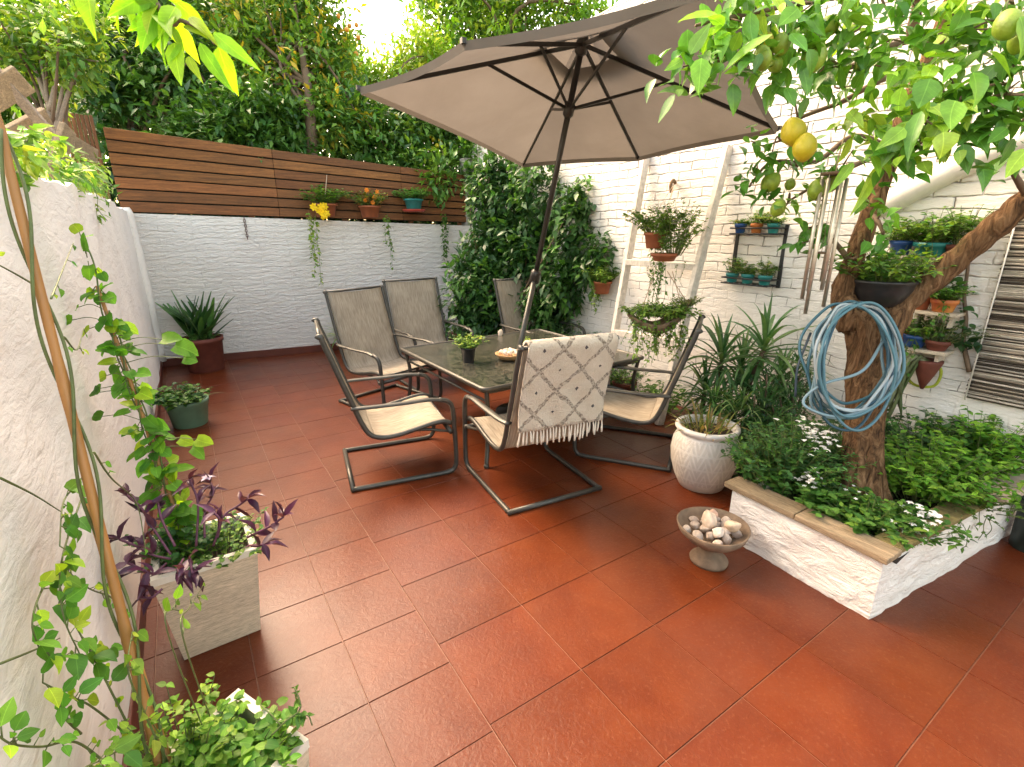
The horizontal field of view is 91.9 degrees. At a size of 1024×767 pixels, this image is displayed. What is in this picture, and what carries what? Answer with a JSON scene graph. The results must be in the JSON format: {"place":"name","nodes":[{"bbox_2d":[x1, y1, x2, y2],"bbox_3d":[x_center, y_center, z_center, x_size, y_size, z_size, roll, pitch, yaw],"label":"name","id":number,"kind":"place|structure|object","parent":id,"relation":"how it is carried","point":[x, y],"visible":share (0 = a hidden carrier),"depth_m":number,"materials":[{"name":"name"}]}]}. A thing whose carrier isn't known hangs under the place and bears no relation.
{"place":"outdoors","nodes":[
{"label":"outdoors","id":0,"kind":"place"},
{"bbox_2d":[5,107,54,134],"bbox_3d":[-3.214,-1.705,3.300,0.078,0.282,0.337,4,18,11],"label":"weathered board","id":1,"kind":"object","parent":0,"point":[25,121],"visible":0.46,"depth_m":3.25,"materials":[{"name":"brown wood"}]},
{"bbox_2d":[4,0,624,223],"label":"sky","id":2,"kind":"structure","parent":0,"point":[379,17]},
{"bbox_2d":[138,350,1023,766],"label":"floor","id":3,"kind":"structure","parent":0,"point":[458,618],"depth_m":2.50,"materials":[{"name":"tile"}]},
{"bbox_2d":[152,381,223,428],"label":"potted plant","id":4,"kind":"object","parent":3,"relation":"on","point":[187,409],"visible":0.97,"depth_m":4.89,"materials":[{"name":"green plant"}]},
{"bbox_2d":[154,290,233,373],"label":"potted plant","id":5,"kind":"object","parent":3,"relation":"on","point":[197,329],"visible":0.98,"depth_m":6.83,"materials":[{"name":"green plant"}]},
{"bbox_2d":[150,511,260,659],"bbox_3d":[-1.441,0.981,2.393,0.407,0.498,0.387,-11,20,-32],"label":"box planter","id":6,"kind":"object","parent":3,"relation":"on","point":[230,610],"visible":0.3,"depth_m":2.28,"materials":[{"name":"stone"}]},
{"bbox_2d":[66,223,213,560],"bbox_3d":[-1.703,0.092,2.228,0.624,1.552,0.330,5,18,15],"label":"climbing vine","id":7,"kind":"object","parent":6,"relation":"in","point":[153,426],"visible":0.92,"depth_m":2.22,"materials":[{"name":"plant"}]},
{"bbox_2d":[95,286,189,545],"bbox_3d":[-1.661,0.176,2.245,0.411,1.199,0.026,12,21,35],"label":"bamboo cane","id":8,"kind":"object","parent":6,"relation":"in","point":[132,387],"visible":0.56,"depth_m":2.23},
{"bbox_2d":[123,507,267,573],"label":"bedding plant","id":9,"kind":"object","parent":6,"relation":"on","point":[199,556],"visible":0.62,"depth_m":2.26,"materials":[{"name":"green plant"}]},
{"bbox_2d":[108,462,297,616],"bbox_3d":[-1.299,0.625,2.037,0.607,0.448,0.599,11,21,32],"label":"purple plant","id":10,"kind":"object","parent":6,"relation":"on","point":[190,577],"visible":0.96,"depth_m":2.02,"materials":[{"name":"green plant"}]},
{"bbox_2d":[170,688,309,766],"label":"box planter","id":11,"kind":"object","parent":3,"relation":"on","point":[251,711],"visible":0.1,"depth_m":1.46,"materials":[{"name":"concrete"}]},
{"bbox_2d":[0,113,161,766],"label":"bamboo cane","id":12,"kind":"object","parent":11,"relation":"in","point":[111,573],"visible":0.85,"depth_m":1.25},
{"bbox_2d":[0,128,210,766],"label":"climbing vine","id":13,"kind":"object","parent":12,"relation":"attached to","point":[72,595],"visible":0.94,"depth_m":1.19,"materials":[{"name":"green plant"}]},
{"bbox_2d":[86,503,170,762],"bbox_3d":[-1.066,0.716,1.381,0.422,0.707,0.030,16,23,42],"label":"bamboo cane","id":14,"kind":"object","parent":12,"relation":"attached to","point":[167,751],"visible":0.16,"depth_m":1.36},
{"bbox_2d":[90,672,303,766],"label":"bedding plant","id":15,"kind":"object","parent":11,"relation":"in","point":[228,736],"visible":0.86,"depth_m":1.37,"materials":[{"name":"green plant"}]},
{"bbox_2d":[256,684,313,735],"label":"sprig","id":16,"kind":"object","parent":11,"relation":"on","point":[299,720],"visible":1,"depth_m":1.41,"materials":[{"name":"green plant"}]},
{"bbox_2d":[323,285,442,405],"bbox_3d":[-1.449,-0.409,5.588,1.020,1.271,0.845,14,22,38],"label":"patio chair","id":17,"kind":"object","parent":3,"relation":"on","point":[367,345],"visible":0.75,"depth_m":5.69,"materials":[{"name":"fabric"}]},
{"bbox_2d":[311,318,457,492],"bbox_3d":[-1.032,0.097,4.041,0.980,1.222,0.813,-7,19,-22],"label":"patio chair","id":18,"kind":"object","parent":3,"relation":"on","point":[410,414],"visible":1,"depth_m":4.00,"materials":[{"name":"fabric"}]},
{"bbox_2d":[382,277,474,389],"bbox_3d":[-1.091,-0.684,6.452,0.853,1.284,1.030,-12,21,-33],"label":"patio chair","id":19,"kind":"object","parent":3,"relation":"on","point":[415,311],"visible":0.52,"depth_m":6.65,"materials":[{"name":"fabric"}]},
{"bbox_2d":[459,158,472,225],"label":"corner pillar","id":20,"kind":"structure","parent":3,"relation":"on","point":[466,223],"depth_m":8.44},
{"bbox_2d":[400,329,643,468],"bbox_3d":[0.066,0.004,5.201,1.896,0.704,1.756,-11,21,-33],"label":"patio table","id":21,"kind":"object","parent":3,"relation":"on","point":[487,371],"visible":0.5,"depth_m":4.83,"materials":[{"name":"grey glass"}]},
{"bbox_2d":[448,332,488,362],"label":"potted plant","id":22,"kind":"object","parent":21,"relation":"on","point":[467,346],"visible":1,"depth_m":4.67,"materials":[{"name":"green plant"}]},
{"bbox_2d":[436,148,620,338],"bbox_3d":[0.165,-1.839,7.166,2.137,3.165,2.976,-44,47,-66],"label":"creeper","id":23,"kind":"object","parent":3,"relation":"on","point":[502,234],"visible":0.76,"depth_m":6.78,"materials":[{"name":"green plant"}]},
{"bbox_2d":[492,277,585,334],"bbox_3d":[0.349,-0.730,6.598,0.853,1.284,1.030,-12,21,-35],"label":"patio chair","id":24,"kind":"object","parent":3,"relation":"on","point":[510,319],"visible":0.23,"depth_m":6.67,"materials":[{"name":"fabric"}]},
{"bbox_2d":[462,336,619,515],"bbox_3d":[0.167,0.185,3.736,0.821,1.235,0.990,-8,19,-25],"label":"patio chair","id":25,"kind":"object","parent":3,"relation":"on","point":[499,432],"visible":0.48,"depth_m":3.62,"materials":[{"name":"fabric"}]},
{"bbox_2d":[517,332,618,447],"bbox_3d":[0.368,0.059,3.302,0.695,0.787,0.175,-8,19,-25],"label":"throw blanket","id":26,"kind":"object","parent":25,"relation":"on","point":[565,381],"visible":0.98,"depth_m":3.27,"materials":[{"name":"fabric"}]},
{"bbox_2d":[519,313,595,335],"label":"light shrub","id":27,"kind":"object","parent":3,"relation":"on","point":[562,331],"visible":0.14,"depth_m":6.58,"materials":[{"name":"green plant"}]},
{"bbox_2d":[356,0,781,413],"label":"parasol","id":28,"kind":"object","parent":3,"relation":"on","point":[557,96],"visible":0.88,"depth_m":4.08,"materials":[{"name":"beige fabric"}]},
{"bbox_2d":[609,364,649,390],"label":"potted plant","id":29,"kind":"object","parent":3,"relation":"on","point":[622,382],"visible":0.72,"depth_m":5.54,"materials":[{"name":"green plant"}]},
{"bbox_2d":[573,314,705,472],"bbox_3d":[1.112,0.017,4.341,0.961,1.198,0.796,7,19,21],"label":"patio chair","id":30,"kind":"object","parent":3,"relation":"on","point":[634,407],"visible":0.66,"depth_m":4.30,"materials":[{"name":"fabric"}]},
{"bbox_2d":[635,378,689,413],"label":"leafy plant","id":31,"kind":"object","parent":3,"relation":"on","point":[652,389],"visible":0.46,"depth_m":5.36,"materials":[{"name":"green plant"}]},
{"bbox_2d":[607,144,731,424],"bbox_3d":[1.480,-1.052,5.211,0.706,2.734,1.063,-11,20,-32],"label":"ladder","id":32,"kind":"object","parent":3,"relation":"on","point":[696,267],"visible":0.55,"depth_m":4.96,"materials":[{"name":"paint"}]},
{"bbox_2d":[622,184,693,273],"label":"potted plant","id":33,"kind":"object","parent":32,"relation":"hanging from","point":[651,240],"visible":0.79,"depth_m":4.45,"materials":[{"name":"green plant"}]},
{"bbox_2d":[617,271,704,366],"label":"hanging plant","id":34,"kind":"object","parent":32,"relation":"hanging from","point":[673,316],"visible":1,"depth_m":4.33,"materials":[{"name":"green plant"}]},
{"bbox_2d":[641,197,709,317],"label":"potted plant","id":35,"kind":"object","parent":32,"relation":"on","point":[679,244],"visible":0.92,"depth_m":4.39,"materials":[{"name":"green plant"}]},
{"bbox_2d":[645,261,685,303],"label":"trailing plant","id":36,"kind":"object","parent":35,"relation":"hanging from","point":[659,266],"visible":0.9,"depth_m":4.45,"materials":[{"name":"green plant"}]},
{"bbox_2d":[665,396,749,493],"bbox_3d":[1.462,0.443,3.763,0.607,0.719,0.598,-11,20,-32],"label":"pot","id":37,"kind":"object","parent":3,"relation":"on","point":[699,464],"visible":0.98,"depth_m":3.64,"materials":[{"name":"white ceramic"}]},
{"bbox_2d":[676,507,750,571],"bbox_3d":[1.183,0.943,2.945,0.410,0.250,0.410,-11,20,-32],"label":"pedestal bowl","id":38,"kind":"object","parent":3,"relation":"on","point":[707,554],"visible":0.78,"depth_m":2.91,"materials":[{"name":"stone"}]},
{"bbox_2d":[699,524,712,532],"bbox_3d":[1.135,0.851,2.899,0.070,0.070,0.070,5,18,15],"label":"stone","id":39,"kind":"object","parent":38,"relation":"in","point":[702,528],"visible":0.64,"depth_m":2.88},
{"bbox_2d":[701,510,716,527],"bbox_3d":[1.154,0.792,2.895,0.081,0.094,0.110,0,17,0],"label":"stone","id":40,"kind":"object","parent":39,"relation":"on","point":[709,519],"visible":1,"depth_m":2.87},
{"bbox_2d":[731,530,741,537],"bbox_3d":[1.300,0.873,2.885,0.054,0.061,0.078,-11,20,-32],"label":"stone","id":41,"kind":"object","parent":38,"relation":"in","point":[738,534],"visible":0.59,"depth_m":2.87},
{"bbox_2d":[724,520,740,532],"bbox_3d":[1.280,0.824,2.863,0.103,0.091,0.096,-11,20,-32],"label":"stone","id":42,"kind":"object","parent":41,"relation":"on","point":[731,526],"visible":1,"depth_m":2.83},
{"bbox_2d":[678,369,806,459],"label":"grassy plant","id":43,"kind":"object","parent":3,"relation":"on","point":[732,406],"visible":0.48,"depth_m":3.87,"materials":[{"name":"green plant"}]},
{"bbox_2d":[664,293,835,449],"bbox_3d":[1.953,-0.033,4.155,1.269,1.456,1.232,-11,20,-32],"label":"aloe plant","id":44,"kind":"object","parent":3,"relation":"on","point":[741,373],"visible":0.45,"depth_m":4.05,"materials":[{"name":"green plant"}]},
{"bbox_2d":[724,456,1023,618],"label":"raised planter","id":45,"kind":"object","parent":3,"relation":"on","point":[869,576],"visible":0.51,"depth_m":2.74,"materials":[{"name":"white stone"}]},
{"bbox_2d":[724,412,876,494],"bbox_3d":[1.794,0.427,3.173,0.746,0.483,0.848,-11,20,-32],"label":"flowering plant","id":46,"kind":"object","parent":45,"relation":"on","point":[833,476],"visible":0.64,"depth_m":3.09,"materials":[{"name":"green plant"}]},
{"bbox_2d":[720,402,906,496],"bbox_3d":[2.040,0.380,3.336,1.610,0.478,0.892,-11,20,-32],"label":"dark leafy plant","id":47,"kind":"object","parent":45,"relation":"on","point":[796,452],"visible":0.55,"depth_m":3.08,"materials":[{"name":"green plant"}]},
{"bbox_2d":[754,461,896,533],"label":"round leaved plant","id":48,"kind":"object","parent":45,"relation":"on","point":[811,493],"visible":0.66,"depth_m":2.83,"materials":[{"name":"green plant"}]},
{"bbox_2d":[644,0,1023,506],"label":"lemon tree","id":49,"kind":"object","parent":45,"relation":"on","point":[904,134],"visible":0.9,"depth_m":2.25,"materials":[{"name":"green plant"}]},
{"bbox_2d":[800,96,857,313],"bbox_3d":[1.821,-1.096,2.820,0.327,1.366,0.142,-28,33,-56],"label":"wind chime","id":50,"kind":"object","parent":49,"relation":"hanging from","point":[832,229],"visible":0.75,"depth_m":2.80,"materials":[{"name":"metal"}]},
{"bbox_2d":[794,300,905,431],"bbox_3d":[1.935,-0.098,2.838,0.563,0.733,0.315,-3,17,-9],"label":"garden hose","id":51,"kind":"object","parent":49,"relation":"hanging from","point":[885,387],"visible":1,"depth_m":2.80,"materials":[{"name":"rubber"}]},
{"bbox_2d":[828,247,956,306],"bbox_3d":[2.236,-0.643,2.991,0.602,0.345,0.631,2,17,5],"label":"bowl planter","id":52,"kind":"object","parent":49,"relation":"on","point":[884,280],"visible":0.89,"depth_m":2.91,"materials":[{"name":"black plastic"}]},
{"bbox_2d":[812,482,939,544],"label":"leafy plant","id":53,"kind":"object","parent":45,"relation":"on","point":[887,523],"visible":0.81,"depth_m":2.67,"materials":[{"name":"green plant"}]},
{"bbox_2d":[848,499,975,550],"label":"flowering plant","id":54,"kind":"object","parent":45,"relation":"on","point":[920,511],"visible":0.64,"depth_m":2.61,"materials":[{"name":"green plant"}]},
{"bbox_2d":[859,429,1023,508],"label":"leafy shrub","id":55,"kind":"object","parent":45,"relation":"on","point":[932,469],"visible":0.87,"depth_m":2.89,"materials":[{"name":"green plant"}]},
{"bbox_2d":[885,407,1002,467],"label":"dark leafy plant","id":56,"kind":"object","parent":45,"relation":"on","point":[923,442],"visible":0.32,"depth_m":3.39,"materials":[{"name":"green plant"}]},
{"bbox_2d":[902,483,1023,552],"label":"trailing groundcover","id":57,"kind":"object","parent":45,"relation":"on","point":[1007,511],"visible":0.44,"depth_m":2.81,"materials":[{"name":"green plant"}]},
{"bbox_2d":[905,405,1023,479],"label":"leafy shrub","id":58,"kind":"object","parent":45,"relation":"on","point":[1012,449],"visible":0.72,"depth_m":3.20,"materials":[{"name":"green plant"}]},
{"bbox_2d":[1009,495,1023,552],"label":"dark bin","id":59,"kind":"object","parent":3,"relation":"on","point":[1016,539],"visible":0.74,"depth_m":3.06,"materials":[{"name":"black plastic"}]},
{"label":"ground","id":60,"kind":"structure","parent":0,"visible":0},
{"bbox_2d":[0,0,127,152],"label":"tree","id":61,"kind":"object","parent":60,"relation":"on","point":[25,44],"visible":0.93,"depth_m":4.85,"materials":[{"name":"green plant"}]},
{"bbox_2d":[0,171,166,766],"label":"garden wall","id":62,"kind":"structure","parent":60,"relation":"on","point":[36,452],"depth_m":1.75,"materials":[{"name":"white paint"}]},
{"bbox_2d":[0,68,54,133],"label":"weathered board","id":63,"kind":"object","parent":62,"relation":"on","point":[28,108],"visible":0.43,"depth_m":3.16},
{"bbox_2d":[0,65,35,112],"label":"weathered board","id":64,"kind":"object","parent":63,"relation":"attached to","point":[14,77],"visible":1,"depth_m":3.06,"materials":[{"name":"brown wood"}]},
{"bbox_2d":[6,123,74,191],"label":"vine","id":65,"kind":"object","parent":62,"relation":"attached to","point":[33,158],"visible":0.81,"depth_m":2.02,"materials":[{"name":"green plant"}]},
{"bbox_2d":[41,122,75,178],"bbox_3d":[-3.344,-1.660,3.650,0.090,0.508,0.366,4,18,13],"label":"weathered board","id":66,"kind":"object","parent":62,"relation":"on","point":[64,129],"visible":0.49,"depth_m":3.65,"materials":[{"name":"brown wood"}]},
{"bbox_2d":[39,148,121,224],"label":"ivy","id":67,"kind":"object","parent":62,"relation":"on","point":[83,180],"visible":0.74,"depth_m":3.30,"materials":[{"name":"green plant"}]},
{"bbox_2d":[71,137,98,164],"bbox_3d":[-3.499,-1.906,4.050,0.062,0.184,0.325,-4,18,-12],"label":"weathered board","id":68,"kind":"object","parent":62,"relation":"on","point":[90,150],"visible":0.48,"depth_m":4.05,"materials":[{"name":"brown wood"}]},
{"bbox_2d":[62,113,110,198],"bbox_3d":[-5.376,-2.748,6.293,0.312,1.218,0.058,-16,23,-42],"label":"slat screen","id":69,"kind":"object","parent":62,"relation":"on","point":[85,130],"visible":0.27,"depth_m":6.19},
{"bbox_2d":[0,0,333,180],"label":"tall tree","id":70,"kind":"object","parent":60,"relation":"on","point":[6,114],"visible":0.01,"depth_m":10.30,"materials":[{"name":"green plant"}]},
{"bbox_2d":[75,0,260,95],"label":"overhanging branch","id":71,"kind":"object","parent":60,"relation":"on","point":[154,23],"visible":1,"depth_m":0.95,"materials":[{"name":"plant"}]},
{"bbox_2d":[40,0,301,155],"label":"dense tree","id":72,"kind":"object","parent":60,"relation":"on","point":[147,75],"visible":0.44,"depth_m":7.41,"materials":[{"name":"green plant"}]},
{"bbox_2d":[9,105,458,224],"bbox_3d":[-4.359,-2.070,8.741,10.768,5.449,1.814,-9,19,-26],"label":"hedge","id":73,"kind":"object","parent":60,"relation":"on","point":[99,129],"visible":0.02,"depth_m":7.56,"materials":[{"name":"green plant"}]},
{"bbox_2d":[130,66,372,218],"bbox_3d":[-3.940,-2.623,7.871,3.281,4.393,1.535,-11,20,-32],"label":"dense tree","id":74,"kind":"object","parent":60,"relation":"on","point":[277,133],"visible":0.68,"depth_m":7.21,"materials":[{"name":"green plant"}]},
{"bbox_2d":[193,0,388,219],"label":"tree","id":75,"kind":"object","parent":60,"relation":"on","point":[278,32],"visible":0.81,"depth_m":7.87,"materials":[{"name":"green plant"}]},
{"bbox_2d":[133,213,472,366],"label":"garden wall","id":76,"kind":"structure","parent":60,"relation":"on","point":[269,283],"depth_m":7.55,"materials":[{"name":"paint"}]},
{"bbox_2d":[103,127,465,224],"bbox_3d":[-2.993,-2.931,7.490,4.862,1.318,0.098,-8,19,-25],"label":"wooden fence","id":77,"kind":"object","parent":76,"relation":"on","point":[158,173],"visible":0.75,"depth_m":7.05,"materials":[{"name":"wood"}]},
{"bbox_2d":[295,175,352,285],"bbox_3d":[-2.772,-2.311,7.533,0.750,1.634,0.744,7,19,22],"label":"hanging pot","id":78,"kind":"object","parent":77,"relation":"hanging from","point":[324,207],"visible":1,"depth_m":7.32,"materials":[{"name":"ceramic"}]},
{"bbox_2d":[344,188,394,269],"bbox_3d":[-2.224,-2.397,7.767,0.769,1.243,0.742,-11,20,-32],"label":"hanging pot","id":79,"kind":"object","parent":77,"relation":"hanging from","point":[369,207],"visible":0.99,"depth_m":7.60,"materials":[{"name":"ceramic"}]},
{"bbox_2d":[391,186,433,208],"bbox_3d":[-1.568,-2.978,7.923,0.748,0.352,0.660,-11,20,-32],"label":"hanging pot","id":80,"kind":"object","parent":77,"relation":"hanging from","point":[413,198],"visible":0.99,"depth_m":7.85,"materials":[{"name":"teal plastic"}]},
{"bbox_2d":[440,214,448,262],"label":"hanging vine","id":81,"kind":"object","parent":76,"relation":"hanging from","point":[443,220],"visible":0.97,"depth_m":8.34,"materials":[{"name":"green plant"}]},
{"bbox_2d":[335,3,455,114],"bbox_3d":[-2.576,-4.901,11.292,3.287,6.718,2.065,-11,20,-32],"label":"pale tree","id":82,"kind":"object","parent":60,"relation":"on","point":[403,57],"visible":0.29,"depth_m":10.44,"materials":[{"name":"green plant"}]},
{"bbox_2d":[318,67,482,210],"bbox_3d":[-1.699,-3.242,9.016,3.501,4.880,2.479,0,17,2],"label":"lemon bush","id":83,"kind":"object","parent":60,"relation":"on","point":[402,139],"visible":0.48,"depth_m":8.22,"materials":[{"name":"green plant"}]},
{"bbox_2d":[392,0,618,62],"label":"tall tree","id":84,"kind":"object","parent":60,"relation":"on","point":[483,18],"visible":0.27,"depth_m":11.56,"materials":[{"name":"green plant"}]},
{"bbox_2d":[471,0,1023,472],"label":"brick wall","id":85,"kind":"structure","parent":60,"relation":"on","point":[953,184],"depth_m":4.37,"materials":[{"name":"brick"}]},
{"bbox_2d":[582,262,620,314],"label":"potted plant","id":86,"kind":"object","parent":85,"relation":"on","point":[602,283],"visible":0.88,"depth_m":6.05,"materials":[{"name":"green plant"}]},
{"bbox_2d":[721,224,789,287],"bbox_3d":[2.185,-1.159,4.498,0.183,0.542,0.490,-11,20,-32],"label":"wall shelf","id":87,"kind":"object","parent":85,"relation":"attached to","point":[779,275],"depth_m":4.42,"materials":[{"name":"black metal"}]},
{"bbox_2d":[722,256,747,281],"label":"potted plant","id":88,"kind":"object","parent":87,"relation":"on","point":[734,272],"visible":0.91,"depth_m":4.64,"materials":[{"name":"green plant"}]},
{"bbox_2d":[729,218,752,232],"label":"potted plant","id":89,"kind":"object","parent":87,"relation":"on","point":[742,223],"visible":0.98,"depth_m":4.52,"materials":[{"name":"green plant"}]},
{"bbox_2d":[736,264,760,283],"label":"potted plant","id":90,"kind":"object","parent":87,"relation":"on","point":[748,272],"visible":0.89,"depth_m":4.53,"materials":[{"name":"green plant"}]},
{"bbox_2d":[747,210,770,232],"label":"potted plant","id":91,"kind":"object","parent":87,"relation":"on","point":[756,218],"visible":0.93,"depth_m":4.39,"materials":[{"name":"green plant"}]},
{"bbox_2d":[750,257,780,284],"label":"potted plant","id":92,"kind":"object","parent":87,"relation":"on","point":[769,273],"visible":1,"depth_m":4.39,"materials":[{"name":"green plant"}]},
{"bbox_2d":[760,216,789,232],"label":"potted plant","id":93,"kind":"object","parent":87,"relation":"on","point":[771,221],"visible":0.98,"depth_m":4.27,"materials":[{"name":"green plant"}]},
{"bbox_2d":[887,255,939,259],"bbox_3d":[2.888,-0.837,3.452,0.190,0.101,0.442,-11,20,-32],"label":"wall shelf","id":94,"kind":"object","parent":85,"relation":"attached to","point":[933,258],"depth_m":3.38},
{"bbox_2d":[875,219,941,254],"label":"potted plant","id":95,"kind":"object","parent":94,"relation":"on","point":[904,243],"visible":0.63,"depth_m":3.49,"materials":[{"name":"green plant"}]},
{"bbox_2d":[894,206,982,297],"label":"potted plant","id":96,"kind":"object","parent":94,"relation":"on","point":[939,237],"visible":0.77,"depth_m":3.31,"materials":[{"name":"green plant"}]},
{"bbox_2d":[941,204,993,251],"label":"potted plant","id":97,"kind":"object","parent":94,"relation":"on","point":[948,247],"visible":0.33,"depth_m":3.22,"materials":[{"name":"green plant"}]},
{"bbox_2d":[887,350,943,422],"bbox_3d":[2.855,0.088,3.668,0.446,0.665,0.185,13,21,35],"label":"wall pot","id":98,"kind":"object","parent":85,"relation":"attached to","point":[926,369],"depth_m":3.54,"materials":[{"name":"ceramic"}]},
{"bbox_2d":[897,346,953,361],"bbox_3d":[2.934,-0.213,3.573,0.190,0.101,0.338,-11,20,-32],"label":"wall shelf","id":99,"kind":"object","parent":85,"relation":"attached to","point":[940,356],"depth_m":3.46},
{"bbox_2d":[903,315,963,376],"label":"potted plant","id":100,"kind":"object","parent":99,"relation":"on","point":[913,340],"visible":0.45,"depth_m":3.51,"materials":[{"name":"green plant"}]},
{"bbox_2d":[907,316,999,351],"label":"potted plant","id":101,"kind":"object","parent":99,"relation":"on","point":[937,343],"visible":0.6,"depth_m":3.42,"materials":[{"name":"green plant"}]},
{"bbox_2d":[912,309,965,327],"bbox_3d":[2.956,-0.457,3.461,0.190,0.101,0.280,-11,20,-32],"label":"wall shelf","id":102,"kind":"object","parent":85,"relation":"attached to","point":[954,316],"depth_m":3.38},
{"bbox_2d":[913,277,952,309],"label":"potted plant","id":103,"kind":"object","parent":102,"relation":"on","point":[925,305],"visible":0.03,"depth_m":3.46,"materials":[{"name":"green plant"}]},
{"bbox_2d":[922,281,978,342],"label":"potted plant","id":104,"kind":"object","parent":102,"relation":"on","point":[945,302],"visible":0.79,"depth_m":3.34,"materials":[{"name":"green plant"}]},
{"bbox_2d":[964,219,1023,409],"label":"reed mat","id":105,"kind":"object","parent":85,"relation":"hanging from","point":[982,369],"visible":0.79,"depth_m":3.23,"materials":[{"name":"brown wood"}]},
{"bbox_2d":[946,264,982,371],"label":"climbing plant","id":106,"kind":"object","parent":105,"relation":"attached to","point":[962,345],"visible":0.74,"depth_m":3.36,"materials":[{"name":"green plant"}]},
{"bbox_2d":[731,350,816,480],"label":"dark shrub","id":107,"kind":"object","parent":60,"relation":"on","point":[790,397],"visible":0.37,"depth_m":3.92,"materials":[{"name":"green plant"}]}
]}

